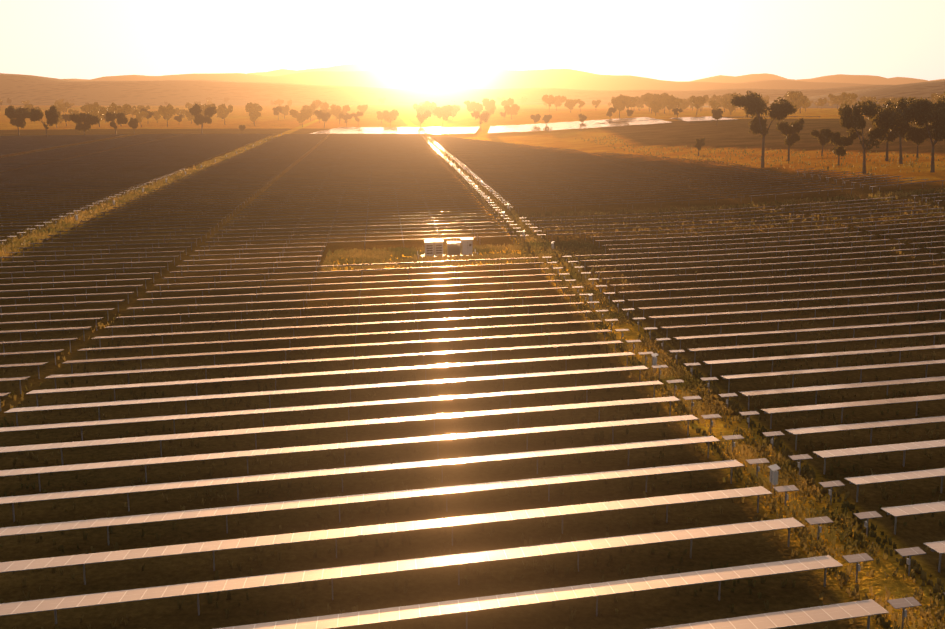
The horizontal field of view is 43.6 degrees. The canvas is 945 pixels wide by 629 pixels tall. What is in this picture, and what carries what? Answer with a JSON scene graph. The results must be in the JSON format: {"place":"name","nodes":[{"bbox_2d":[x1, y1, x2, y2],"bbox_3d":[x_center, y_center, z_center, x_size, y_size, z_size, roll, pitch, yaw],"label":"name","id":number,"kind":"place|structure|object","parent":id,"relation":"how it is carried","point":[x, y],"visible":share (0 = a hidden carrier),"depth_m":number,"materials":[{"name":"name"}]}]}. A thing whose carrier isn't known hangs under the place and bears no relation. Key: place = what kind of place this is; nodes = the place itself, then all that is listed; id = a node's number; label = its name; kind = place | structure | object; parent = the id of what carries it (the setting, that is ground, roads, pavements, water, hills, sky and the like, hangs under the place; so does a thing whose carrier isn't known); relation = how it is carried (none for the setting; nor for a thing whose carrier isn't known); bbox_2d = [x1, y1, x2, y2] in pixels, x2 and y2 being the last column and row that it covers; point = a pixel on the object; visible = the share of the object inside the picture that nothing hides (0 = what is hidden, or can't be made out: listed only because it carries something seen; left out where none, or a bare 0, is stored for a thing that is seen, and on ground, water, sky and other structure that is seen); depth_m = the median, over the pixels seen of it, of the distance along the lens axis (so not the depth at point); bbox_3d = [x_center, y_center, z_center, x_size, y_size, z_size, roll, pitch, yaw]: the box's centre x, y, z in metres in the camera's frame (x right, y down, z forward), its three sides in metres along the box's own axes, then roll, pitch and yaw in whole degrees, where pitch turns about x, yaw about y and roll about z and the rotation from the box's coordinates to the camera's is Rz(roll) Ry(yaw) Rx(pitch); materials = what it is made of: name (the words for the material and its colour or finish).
{"place":"outdoors","nodes":[
{"label":"outdoors","id":0,"kind":"place"},
{"bbox_2d":[0,73,891,105],"bbox_3d":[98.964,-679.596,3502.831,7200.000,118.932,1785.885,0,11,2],"label":"hill","id":1,"kind":"structure","parent":0,"point":[17,89],"depth_m":3116.00,"materials":[{"name":"brown soil"}]},
{"bbox_2d":[65,69,873,90],"bbox_3d":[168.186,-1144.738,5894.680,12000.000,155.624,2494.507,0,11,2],"label":"hill","id":2,"kind":"structure","parent":0,"point":[541,78],"depth_m":5383.74,"materials":[{"name":"brown soil"}]},
{"bbox_2d":[0,105,944,628],"bbox_3d":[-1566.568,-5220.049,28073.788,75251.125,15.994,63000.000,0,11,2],"label":"ground","id":3,"kind":"structure","parent":0,"point":[654,607],"depth_m":108.60,"materials":[{"name":"brown soil"}]},
{"bbox_2d":[200,208,512,254],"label":"tracker steel","id":4,"kind":"object","parent":3,"relation":"on","point":[331,227],"visible":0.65,"depth_m":225.16,"materials":[{"name":"grey metal"}]},
{"bbox_2d":[209,207,517,245],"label":"solar panels","id":5,"kind":"object","parent":4,"relation":"on","point":[359,229],"visible":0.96,"depth_m":220.21,"materials":[{"name":"black glass"}]},
{"bbox_2d":[4,103,722,136],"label":"trees","id":6,"kind":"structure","parent":3,"relation":"on","point":[20,115],"depth_m":764.42,"materials":[{"name":"green plant"}]},
{"bbox_2d":[417,237,477,258],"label":"inverter station","id":7,"kind":"object","parent":3,"relation":"on","point":[433,247],"visible":0.9,"depth_m":191.16,"materials":[{"name":"white paint"}]},
{"bbox_2d":[2,133,938,616],"bbox_3d":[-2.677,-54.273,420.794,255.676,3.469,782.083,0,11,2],"label":"combiner boxes","id":8,"kind":"object","parent":3,"relation":"on","point":[774,469],"visible":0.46,"depth_m":111.32,"materials":[{"name":"white paint"}]},
{"bbox_2d":[0,91,943,127],"bbox_3d":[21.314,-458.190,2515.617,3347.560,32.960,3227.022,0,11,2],"label":"trees","id":9,"kind":"object","parent":3,"relation":"on","point":[655,103],"visible":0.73,"depth_m":1112.79,"materials":[{"name":"green plant"}]},
{"bbox_2d":[0,135,944,628],"bbox_3d":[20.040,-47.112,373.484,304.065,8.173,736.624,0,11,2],"label":"grass tufts","id":10,"kind":"object","parent":3,"relation":"on","point":[538,243],"visible":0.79,"depth_m":116.16,"materials":[{"name":"brown plant"}]},
{"bbox_2d":[0,117,944,628],"bbox_3d":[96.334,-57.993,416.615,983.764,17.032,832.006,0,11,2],"label":"support posts","id":11,"kind":"object","parent":3,"relation":"on","point":[274,193],"visible":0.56,"depth_m":273.69,"materials":[{"name":"grey metal"}]},
{"bbox_2d":[0,116,944,628],"bbox_3d":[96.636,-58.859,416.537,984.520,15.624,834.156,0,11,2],"label":"solar panels","id":12,"kind":"object","parent":11,"relation":"on","point":[804,616],"visible":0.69,"depth_m":89.31,"materials":[{"name":"black glass"}]},
{"bbox_2d":[309,116,731,133],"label":"flat solar panels","id":13,"kind":"object","parent":3,"relation":"in","point":[394,130],"visible":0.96,"depth_m":812.61,"materials":[{"name":"glass"}]},
{"bbox_2d":[694,91,944,173],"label":"trees","id":14,"kind":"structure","parent":3,"relation":"on","point":[892,121],"depth_m":356.57,"materials":[{"name":"green plant"}]},
{"bbox_2d":[0,0,944,80],"label":"sky","id":15,"kind":"structure","parent":0,"point":[667,40],"materials":[{"name":"white"}]},
{"bbox_2d":[317,117,734,135],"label":"tracker steel","id":16,"kind":"object","parent":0,"point":[532,126],"visible":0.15,"depth_m":797.79,"materials":[{"name":"grey metal"}]},
{"bbox_2d":[247,63,944,84],"bbox_3d":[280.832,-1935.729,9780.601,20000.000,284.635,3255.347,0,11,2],"label":"hills","id":17,"kind":"structure","parent":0,"point":[844,78],"depth_m":9335.30,"materials":[{"name":"brown soil"}]},
{"bbox_2d":[688,80,944,107],"bbox_3d":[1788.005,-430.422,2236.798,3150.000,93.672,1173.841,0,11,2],"label":"wooded hill","id":18,"kind":"structure","parent":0,"point":[923,90],"depth_m":2210.23,"materials":[{"name":"plant"}]}
]}

